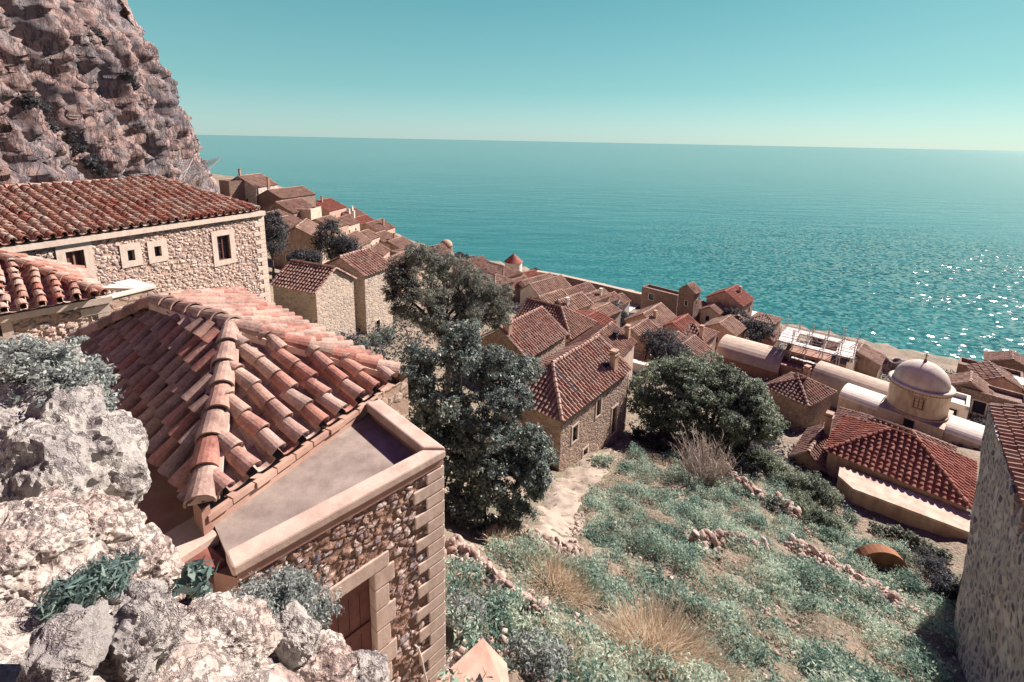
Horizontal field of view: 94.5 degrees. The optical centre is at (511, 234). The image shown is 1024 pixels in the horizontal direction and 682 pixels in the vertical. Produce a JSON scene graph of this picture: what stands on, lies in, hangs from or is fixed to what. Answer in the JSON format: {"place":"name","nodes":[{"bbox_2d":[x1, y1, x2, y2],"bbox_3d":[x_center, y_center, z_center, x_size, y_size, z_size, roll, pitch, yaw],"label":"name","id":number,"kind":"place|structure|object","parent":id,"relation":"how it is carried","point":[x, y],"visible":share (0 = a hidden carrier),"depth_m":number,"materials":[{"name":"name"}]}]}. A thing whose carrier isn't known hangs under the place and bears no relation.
{"place":"outdoors","nodes":[
{"label":"outdoors","id":0,"kind":"place"},
{"bbox_2d":[0,0,220,193],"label":"cliff","id":1,"kind":"structure","parent":0,"point":[62,60],"depth_m":55.99,"materials":[{"name":"stone"}]},
{"bbox_2d":[16,91,52,114],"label":"cliff bush","id":2,"kind":"object","parent":1,"relation":"on","point":[33,99],"visible":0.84,"depth_m":45.83,"materials":[{"name":"green plant"}]},
{"bbox_2d":[0,174,984,681],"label":"ground","id":3,"kind":"structure","parent":0,"point":[956,548],"depth_m":19.99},
{"bbox_2d":[0,249,112,343],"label":"stone house","id":4,"kind":"structure","parent":3,"relation":"on","point":[31,284],"depth_m":12.96,"materials":[{"name":"tile"}]},
{"bbox_2d":[0,332,125,412],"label":"leafy shrub","id":5,"kind":"object","parent":3,"relation":"on","point":[51,365],"visible":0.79,"depth_m":4.49,"materials":[{"name":"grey plant"}]},
{"bbox_2d":[30,546,143,624],"bbox_3d":[-2.414,2.379,2.828,0.428,1.242,0.728,-4,12,-24],"label":"leafy shrub","id":6,"kind":"object","parent":3,"relation":"on","point":[91,583],"visible":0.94,"depth_m":2.59,"materials":[{"name":"green plant"}]},
{"bbox_2d":[91,279,155,312],"bbox_3d":[-13.260,3.934,16.393,1.550,4.400,1.394,6,12,25],"label":"light well","id":7,"kind":"object","parent":3,"relation":"on","point":[133,290],"visible":0.1,"depth_m":15.89,"materials":[{"name":"white paint"}]},
{"bbox_2d":[0,175,270,313],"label":"stone house","id":8,"kind":"structure","parent":3,"relation":"on","point":[162,233],"depth_m":19.80,"materials":[{"name":"beige stone"}]},
{"bbox_2d":[54,241,96,300],"bbox_3d":[-15.865,1.540,17.292,0.195,2.464,1.049,6,12,24],"label":"door","id":9,"kind":"structure","parent":8,"relation":"in","point":[73,255],"depth_m":17.26,"materials":[{"name":"beige stone"}]},
{"bbox_2d":[119,242,142,268],"bbox_3d":[-15.126,0.822,18.756,0.205,0.914,0.724,6,12,24],"label":"window","id":10,"kind":"structure","parent":8,"relation":"in","point":[125,250],"depth_m":18.75,"materials":[{"name":"beige stone"}]},
{"bbox_2d":[147,239,168,263],"bbox_3d":[-14.719,0.692,19.621,0.205,0.913,0.738,6,12,24],"label":"window","id":11,"kind":"structure","parent":8,"relation":"in","point":[152,246],"depth_m":19.61,"materials":[{"name":"beige stone"}]},
{"bbox_2d":[211,228,236,266],"bbox_3d":[-13.543,0.611,22.191,0.205,1.643,1.085,6,12,24],"label":"window","id":12,"kind":"structure","parent":8,"relation":"in","point":[220,246],"depth_m":22.22,"materials":[{"name":"beige stone"}]},
{"bbox_2d":[0,576,464,681],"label":"rock outcrop","id":13,"kind":"object","parent":3,"relation":"on","point":[191,658],"visible":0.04,"depth_m":2.49,"materials":[{"name":"stone"}]},
{"bbox_2d":[0,485,107,607],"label":"boulder","id":14,"kind":"object","parent":13,"relation":"on","point":[45,538],"visible":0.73,"depth_m":2.89,"materials":[{"name":"stone"}]},
{"bbox_2d":[15,600,113,681],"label":"boulder","id":15,"kind":"object","parent":13,"relation":"on","point":[70,642],"visible":0.98,"depth_m":1.96,"materials":[{"name":"stone"}]},
{"bbox_2d":[0,375,151,508],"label":"boulder","id":16,"kind":"object","parent":13,"relation":"on","point":[79,442],"visible":0.71,"depth_m":4.11,"materials":[{"name":"stone"}]},
{"bbox_2d":[79,487,147,558],"bbox_3d":[-3.500,2.487,3.830,0.974,0.657,0.767,5,12,20],"label":"boulder","id":17,"kind":"object","parent":13,"relation":"on","point":[114,521],"visible":0.2,"depth_m":3.81,"materials":[{"name":"stone"}]},
{"bbox_2d":[109,577,168,605],"bbox_3d":[-2.378,2.351,3.031,0.316,0.277,0.239,1,11,0],"label":"boulder","id":18,"kind":"object","parent":13,"relation":"on","point":[146,585],"visible":0.24,"depth_m":3.01,"materials":[{"name":"stone"}]},
{"bbox_2d":[93,590,188,681],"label":"boulder","id":19,"kind":"object","parent":13,"relation":"on","point":[149,630],"visible":0.77,"depth_m":2.21,"materials":[{"name":"stone"}]},
{"bbox_2d":[110,522,186,601],"bbox_3d":[-3.035,2.755,3.794,0.662,0.630,0.639,9,14,36],"label":"boulder","id":20,"kind":"object","parent":13,"relation":"on","point":[160,560],"visible":0.27,"depth_m":3.75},
{"bbox_2d":[168,556,219,599],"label":"leafy shrub","id":21,"kind":"object","parent":13,"relation":"on","point":[193,580],"visible":0.9,"depth_m":3.63,"materials":[{"name":"green plant"}]},
{"bbox_2d":[181,591,282,666],"bbox_3d":[-1.831,2.531,2.917,0.710,0.409,0.639,1,11,0],"label":"boulder","id":22,"kind":"object","parent":13,"relation":"on","point":[242,628],"visible":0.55,"depth_m":2.91,"materials":[{"name":"stone"}]},
{"bbox_2d":[228,562,345,629],"bbox_3d":[-2.083,3.487,4.269,0.674,1.221,1.003,7,13,28],"label":"leafy shrub","id":23,"kind":"object","parent":13,"relation":"on","point":[281,597],"visible":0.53,"depth_m":4.27,"materials":[{"name":"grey plant"}]},
{"bbox_2d":[267,629,356,681],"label":"boulder","id":24,"kind":"object","parent":13,"relation":"on","point":[332,659],"visible":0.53,"depth_m":3.41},
{"bbox_2d":[272,600,321,670],"bbox_3d":[-1.625,2.988,3.529,0.443,0.276,0.316,8,13,29],"label":"boulder","id":25,"kind":"object","parent":24,"relation":"on","point":[298,628],"visible":0.84,"depth_m":3.44,"materials":[{"name":"stone"}]},
{"bbox_2d":[353,649,389,681],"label":"boulder","id":26,"kind":"object","parent":13,"relation":"on","point":[371,666],"visible":0.73,"depth_m":4.06,"materials":[{"name":"stone"}]},
{"bbox_2d":[219,179,246,201],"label":"ruined house","id":27,"kind":"structure","parent":3,"relation":"on","point":[233,189],"depth_m":113.74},
{"bbox_2d":[230,169,277,209],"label":"stone house","id":28,"kind":"structure","parent":3,"relation":"on","point":[255,184],"depth_m":115.60,"materials":[{"name":"beige stone"}]},
{"bbox_2d":[66,286,445,681],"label":"stone house","id":29,"kind":"structure","parent":3,"relation":"on","point":[324,438],"depth_m":6.67,"materials":[{"name":"tile"}]},
{"bbox_2d":[314,578,371,650],"bbox_3d":[-2.257,5.441,6.198,0.065,1.930,0.892,12,16,43],"label":"door","id":30,"kind":"structure","parent":29,"relation":"in","point":[354,624],"depth_m":6.29,"materials":[{"name":"red wood"}]},
{"bbox_2d":[264,207,291,279],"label":"garden tree","id":31,"kind":"object","parent":3,"relation":"on","point":[274,234],"visible":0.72,"depth_m":53.96,"materials":[{"name":"green plant"}]},
{"bbox_2d":[257,176,315,209],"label":"stone house","id":32,"kind":"structure","parent":3,"relation":"on","point":[268,196],"depth_m":116.22,"materials":[{"name":"tile"}]},
{"bbox_2d":[261,197,313,218],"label":"stone house","id":33,"kind":"structure","parent":3,"relation":"on","point":[291,206],"depth_m":107.74,"materials":[{"name":"tile"}]},
{"bbox_2d":[273,218,330,267],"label":"stone house","id":34,"kind":"structure","parent":3,"relation":"on","point":[301,231],"depth_m":66.17,"materials":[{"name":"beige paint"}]},
{"bbox_2d":[286,246,324,262],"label":"garden tree","id":35,"kind":"object","parent":3,"relation":"on","point":[309,255],"visible":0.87,"depth_m":55.89,"materials":[{"name":"green plant"}]},
{"bbox_2d":[269,259,356,339],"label":"stone house","id":36,"kind":"structure","parent":3,"relation":"on","point":[320,294],"depth_m":37.46,"materials":[{"name":"beige stone"}]},
{"bbox_2d":[308,217,350,259],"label":"garden tree","id":37,"kind":"object","parent":3,"relation":"on","point":[322,234],"visible":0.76,"depth_m":62.11,"materials":[{"name":"green plant"}]},
{"bbox_2d":[316,196,346,216],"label":"stone house","id":38,"kind":"structure","parent":3,"relation":"on","point":[332,207],"depth_m":134.48,"materials":[{"name":"tile"}]},
{"bbox_2d":[331,235,362,257],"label":"garden tree","id":39,"kind":"object","parent":3,"relation":"on","point":[350,246],"visible":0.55,"depth_m":61.09,"materials":[{"name":"green plant"}]},
{"bbox_2d":[324,247,392,333],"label":"stone house","id":40,"kind":"structure","parent":3,"relation":"on","point":[366,267],"depth_m":41.92,"materials":[{"name":"beige stone"}]},
{"bbox_2d":[353,326,400,348],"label":"slope bush","id":41,"kind":"object","parent":3,"relation":"on","point":[373,337],"visible":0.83,"depth_m":39.34,"materials":[{"name":"green plant"}]},
{"bbox_2d":[380,241,514,392],"bbox_3d":[-4.106,6.020,31.627,9.224,11.586,5.248,-7,14,-37],"label":"pine tree","id":42,"kind":"object","parent":3,"relation":"on","point":[466,304],"visible":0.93,"depth_m":30.16,"materials":[{"name":"green plant"}]},
{"bbox_2d":[445,588,487,640],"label":"shrub","id":43,"kind":"object","parent":3,"relation":"on","point":[456,601],"visible":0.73,"depth_m":9.28,"materials":[{"name":"grey plant"}]},
{"bbox_2d":[436,638,508,681],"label":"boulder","id":44,"kind":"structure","parent":3,"relation":"on","point":[477,657],"depth_m":7.69,"materials":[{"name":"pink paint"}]},
{"bbox_2d":[398,317,559,535],"bbox_3d":[-1.294,6.863,16.761,5.691,7.419,4.547,-3,12,-22],"label":"evergreen tree","id":45,"kind":"object","parent":3,"relation":"on","point":[475,455],"visible":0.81,"depth_m":15.89,"materials":[{"name":"green plant"}]},
{"bbox_2d":[444,533,551,630],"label":"rubble wall","id":46,"kind":"structure","parent":3,"relation":"on","point":[455,542],"depth_m":11.38,"materials":[{"name":"stone"}]},
{"bbox_2d":[477,583,529,629],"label":"shrub","id":47,"kind":"object","parent":3,"relation":"on","point":[513,595],"visible":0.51,"depth_m":10.45,"materials":[{"name":"green plant"}]},
{"bbox_2d":[477,306,568,372],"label":"stone house","id":48,"kind":"structure","parent":3,"relation":"on","point":[540,332],"depth_m":39.41,"materials":[{"name":"tile"}]},
{"bbox_2d":[499,537,571,584],"bbox_3d":[0.769,9.519,13.647,2.405,1.246,2.273,1,11,0],"label":"grass tuft","id":49,"kind":"object","parent":3,"relation":"on","point":[521,556],"visible":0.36,"depth_m":13.64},
{"bbox_2d":[488,515,583,558],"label":"rubble wall","id":50,"kind":"structure","parent":3,"relation":"on","point":[552,538],"depth_m":15.93,"materials":[{"name":"stone"}]},
{"bbox_2d":[505,626,575,681],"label":"shrub","id":51,"kind":"object","parent":3,"relation":"on","point":[523,648],"visible":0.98,"depth_m":8.64,"materials":[{"name":"grey plant"}]},
{"bbox_2d":[519,274,570,306],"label":"stone house","id":52,"kind":"structure","parent":3,"relation":"on","point":[541,287],"depth_m":83.19,"materials":[{"name":"tile"}]},
{"bbox_2d":[513,297,597,343],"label":"stone house","id":53,"kind":"structure","parent":3,"relation":"on","point":[573,324],"depth_m":47.21,"materials":[{"name":"tile"}]},
{"bbox_2d":[517,542,608,617],"bbox_3d":[1.433,9.515,12.998,2.696,1.449,2.993,1,11,0],"label":"grass tuft","id":54,"kind":"object","parent":3,"relation":"on","point":[580,596],"visible":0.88,"depth_m":12.78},
{"bbox_2d":[503,334,631,472],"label":"stone house","id":55,"kind":"structure","parent":3,"relation":"on","point":[579,393],"depth_m":29.85,"materials":[{"name":"tile"}]},
{"bbox_2d":[554,292,593,310],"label":"stone house","id":56,"kind":"structure","parent":3,"relation":"on","point":[578,301],"depth_m":68.10,"materials":[{"name":"tile"}]},
{"bbox_2d":[537,270,641,306],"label":"sea wall","id":57,"kind":"structure","parent":3,"relation":"on","point":[634,297],"depth_m":105.32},
{"bbox_2d":[565,321,637,387],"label":"stone house","id":58,"kind":"structure","parent":3,"relation":"on","point":[613,334],"depth_m":44.49,"materials":[{"name":"tile"}]},
{"bbox_2d":[591,607,657,672],"bbox_3d":[2.543,9.437,10.804,1.701,0.911,1.759,1,11,0],"label":"grass tuft","id":59,"kind":"object","parent":3,"relation":"on","point":[613,636],"visible":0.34,"depth_m":10.98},
{"bbox_2d":[621,318,662,361],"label":"stone house","id":60,"kind":"structure","parent":3,"relation":"on","point":[640,326],"depth_m":56.94,"materials":[{"name":"tile"}]},
{"bbox_2d":[305,281,985,507],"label":"undergrowth","id":61,"kind":"object","parent":3,"relation":"on","point":[518,307],"visible":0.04,"depth_m":40.85,"materials":[{"name":"green plant"}]},
{"bbox_2d":[624,302,676,329],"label":"stone house","id":62,"kind":"structure","parent":3,"relation":"on","point":[659,314],"depth_m":66.52,"materials":[{"name":"tile"}]},
{"bbox_2d":[640,284,678,315],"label":"ruined house","id":63,"kind":"structure","parent":3,"relation":"on","point":[654,294],"depth_m":94.06,"materials":[{"name":"brown stone"}]},
{"bbox_2d":[635,325,693,364],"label":"garden tree","id":64,"kind":"object","parent":3,"relation":"on","point":[661,345],"visible":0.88,"depth_m":54.96,"materials":[{"name":"green plant"}]},
{"bbox_2d":[626,353,706,448],"bbox_3d":[11.514,12.093,34.806,6.125,6.742,5.331,-7,14,-35],"label":"carob tree","id":65,"kind":"object","parent":3,"relation":"on","point":[666,370],"visible":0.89,"depth_m":33.96,"materials":[{"name":"green plant"}]},
{"bbox_2d":[626,424,709,454],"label":"slope bush","id":66,"kind":"object","parent":3,"relation":"on","point":[639,434],"visible":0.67,"depth_m":32.44,"materials":[{"name":"green plant"}]},
{"bbox_2d":[595,575,744,681],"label":"grass tuft","id":67,"kind":"object","parent":3,"relation":"on","point":[652,628],"visible":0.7,"depth_m":11.21,"materials":[{"name":"plant"}]},
{"bbox_2d":[410,438,962,681],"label":"weeds","id":68,"kind":"object","parent":3,"relation":"on","point":[848,669],"visible":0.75,"depth_m":15.31,"materials":[{"name":"green plant"}]},
{"bbox_2d":[665,334,712,364],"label":"stone house","id":69,"kind":"structure","parent":3,"relation":"on","point":[697,344],"depth_m":56.04,"materials":[{"name":"tile"}]},
{"bbox_2d":[677,281,701,321],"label":"stone house","id":70,"kind":"structure","parent":3,"relation":"on","point":[689,298],"depth_m":87.74,"materials":[{"name":"brown stone"}]},
{"bbox_2d":[436,444,958,681],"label":"dry herbs","id":71,"kind":"object","parent":3,"relation":"on","point":[703,591],"visible":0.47,"depth_m":14.60,"materials":[{"name":"plant"}]},
{"bbox_2d":[683,322,718,365],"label":"stone house","id":72,"kind":"structure","parent":3,"relation":"on","point":[702,332],"depth_m":60.15,"materials":[{"name":"tile"}]},
{"bbox_2d":[445,448,959,681],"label":"loose stones","id":73,"kind":"object","parent":3,"relation":"on","point":[459,652],"visible":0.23,"depth_m":14.76,"materials":[{"name":"stone"}]},
{"bbox_2d":[666,423,745,486],"bbox_3d":[11.181,13.220,27.581,4.161,2.843,4.186,1,11,0],"label":"bare shrub","id":74,"kind":"object","parent":3,"relation":"on","point":[699,468],"visible":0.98,"depth_m":27.45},
{"bbox_2d":[669,349,751,446],"bbox_3d":[14.413,12.420,34.516,5.757,6.377,7.381,6,12,25],"label":"carob tree","id":75,"kind":"object","parent":3,"relation":"on","point":[708,400],"visible":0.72,"depth_m":33.04,"materials":[{"name":"green plant"}]},
{"bbox_2d":[671,633,758,681],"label":"grass tuft","id":76,"kind":"object","parent":3,"relation":"on","point":[732,669],"visible":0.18,"depth_m":10.55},
{"bbox_2d":[703,315,746,349],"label":"stone house","id":77,"kind":"structure","parent":3,"relation":"on","point":[728,325],"depth_m":70.62,"materials":[{"name":"tile"}]},
{"bbox_2d":[681,528,773,560],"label":"rubble wall","id":78,"kind":"structure","parent":3,"relation":"on","point":[711,538],"depth_m":19.55,"materials":[{"name":"stone"}]},
{"bbox_2d":[705,284,754,315],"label":"stone house","id":79,"kind":"structure","parent":3,"relation":"on","point":[737,296],"depth_m":89.90,"materials":[{"name":"tile"}]},
{"bbox_2d":[660,435,801,519],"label":"rubble wall","id":80,"kind":"structure","parent":3,"relation":"on","point":[793,512],"depth_m":26.50,"materials":[{"name":"stone"}]},
{"bbox_2d":[717,454,762,481],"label":"slope bush","id":81,"kind":"object","parent":3,"relation":"on","point":[750,472],"visible":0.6,"depth_m":29.29,"materials":[{"name":"green plant"}]},
{"bbox_2d":[709,434,776,460],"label":"slope bush","id":82,"kind":"object","parent":3,"relation":"on","point":[750,447],"visible":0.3,"depth_m":32.09,"materials":[{"name":"green plant"}]},
{"bbox_2d":[714,334,784,379],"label":"vaulted hall","id":83,"kind":"structure","parent":3,"relation":"on","point":[756,359],"depth_m":60.39,"materials":[{"name":"brown paint"}]},
{"bbox_2d":[710,363,790,459],"bbox_3d":[15.750,12.597,32.711,5.100,6.115,6.463,1,11,0],"label":"carob tree","id":84,"kind":"object","parent":3,"relation":"on","point":[765,423],"visible":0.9,"depth_m":31.12,"materials":[{"name":"green plant"}]},
{"bbox_2d":[739,316,775,342],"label":"garden tree","id":85,"kind":"object","parent":3,"relation":"on","point":[756,330],"visible":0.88,"depth_m":71.16,"materials":[{"name":"green plant"}]},
{"bbox_2d":[747,446,793,476],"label":"slope bush","id":86,"kind":"object","parent":3,"relation":"on","point":[763,461],"visible":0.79,"depth_m":30.59,"materials":[{"name":"green plant"}]},
{"bbox_2d":[764,364,836,430],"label":"stone house","id":87,"kind":"structure","parent":3,"relation":"on","point":[803,400],"depth_m":42.03,"materials":[{"name":"tile"}]},
{"bbox_2d":[767,467,844,516],"bbox_3d":[17.563,15.245,27.721,4.174,2.149,4.139,1,11,0],"label":"slope bush","id":88,"kind":"object","parent":3,"relation":"on","point":[828,496],"visible":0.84,"depth_m":28.15,"materials":[{"name":"green plant"}]},
{"bbox_2d":[789,410,834,472],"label":"stone house","id":89,"kind":"structure","parent":3,"relation":"on","point":[808,452],"depth_m":32.80,"materials":[{"name":"tile"}]},
{"bbox_2d":[777,343,850,377],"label":"church block","id":90,"kind":"structure","parent":3,"relation":"on","point":[791,365],"depth_m":57.81,"materials":[{"name":"brown paint"}]},
{"bbox_2d":[774,316,860,370],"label":"scaffolding","id":91,"kind":"object","parent":3,"relation":"on","point":[790,334],"visible":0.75,"depth_m":58.29,"materials":[{"name":"metal"}]},
{"bbox_2d":[794,499,845,534],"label":"slope bush","id":92,"kind":"object","parent":3,"relation":"on","point":[806,508],"visible":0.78,"depth_m":25.41,"materials":[{"name":"green plant"}]},
{"bbox_2d":[818,504,862,543],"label":"slope bush","id":93,"kind":"object","parent":3,"relation":"on","point":[853,519],"visible":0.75,"depth_m":25.04,"materials":[{"name":"green plant"}]},
{"bbox_2d":[784,533,938,617],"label":"rubble wall","id":94,"kind":"structure","parent":3,"relation":"on","point":[887,593],"depth_m":19.60,"materials":[{"name":"stone"}]},
{"bbox_2d":[855,342,885,378],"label":"stone house","id":95,"kind":"structure","parent":3,"relation":"on","point":[870,362],"depth_m":63.48,"materials":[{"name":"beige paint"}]},
{"bbox_2d":[849,544,907,571],"bbox_3d":[16.559,15.348,21.496,2.277,2.597,0.450,2,11,7],"label":"cistern","id":96,"kind":"object","parent":3,"relation":"on","point":[884,555],"visible":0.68,"depth_m":21.14,"materials":[{"name":"orange paint"}]},
{"bbox_2d":[832,407,956,450],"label":"stone house","id":97,"kind":"structure","parent":3,"relation":"on","point":[850,412],"depth_m":35.86,"materials":[{"name":"pink paint"}]},
{"bbox_2d":[811,353,984,450],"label":"domed church","id":98,"kind":"structure","parent":3,"relation":"on","point":[917,394],"depth_m":42.19,"materials":[{"name":"beige paint"}]},
{"bbox_2d":[823,414,977,510],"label":"stone house","id":99,"kind":"structure","parent":3,"relation":"on","point":[909,461],"depth_m":29.63,"materials":[{"name":"tile"}]},
{"bbox_2d":[836,466,970,539],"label":"terrace","id":100,"kind":"structure","parent":3,"relation":"on","point":[907,507],"depth_m":27.30,"materials":[{"name":"beige paint"}]},
{"bbox_2d":[868,519,954,563],"bbox_3d":[20.891,16.237,24.912,1.457,1.758,3.609,-5,13,-29],"label":"prickly pear","id":101,"kind":"object","parent":3,"relation":"on","point":[913,539],"visible":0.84,"depth_m":24.73,"materials":[{"name":"green plant"}]},
{"bbox_2d":[907,546,960,601],"bbox_3d":[18.813,15.052,21.066,1.828,3.147,5.513,9,14,36],"label":"slope bush","id":102,"kind":"object","parent":3,"relation":"on","point":[940,580],"visible":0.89,"depth_m":20.58,"materials":[{"name":"green plant"}]},
{"bbox_2d":[949,392,970,419],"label":"stone house","id":103,"kind":"structure","parent":3,"relation":"on","point":[960,405],"depth_m":46.06,"materials":[{"name":"white paint"}]},
{"bbox_2d":[948,371,993,394],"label":"stone house","id":104,"kind":"structure","parent":3,"relation":"on","point":[972,380],"depth_m":52.58,"materials":[{"name":"beige tile"}]},
{"bbox_2d":[954,403,1023,681],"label":"stone house","id":105,"kind":"structure","parent":3,"relation":"on","point":[989,618],"depth_m":14.73,"materials":[{"name":"stone"}]},
{"bbox_2d":[961,384,1023,421],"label":"ruined house","id":106,"kind":"structure","parent":3,"relation":"on","point":[979,401],"depth_m":51.24,"materials":[{"name":"brown stone"}]},
{"bbox_2d":[965,360,1023,392],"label":"stone house","id":107,"kind":"structure","parent":3,"relation":"on","point":[990,373],"depth_m":54.97,"materials":[{"name":"tile"}]},
{"bbox_2d":[983,350,1023,374],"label":"stone house","id":108,"kind":"structure","parent":3,"relation":"on","point":[1011,359],"depth_m":67.10,"materials":[{"name":"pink tile"}]},
{"bbox_2d":[128,0,1023,150],"label":"sky","id":109,"kind":"structure","parent":0,"point":[904,74],"materials":[{"name":"blue"}]},
{"bbox_2d":[534,439,624,553],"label":"path","id":110,"kind":"structure","parent":0,"point":[565,501],"depth_m":22.79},
{"bbox_2d":[196,135,1023,361],"bbox_3d":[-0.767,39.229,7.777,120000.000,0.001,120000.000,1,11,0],"label":"sea","id":111,"kind":"structure","parent":0,"point":[920,250],"depth_m":272.23,"materials":[{"name":"liquid"}]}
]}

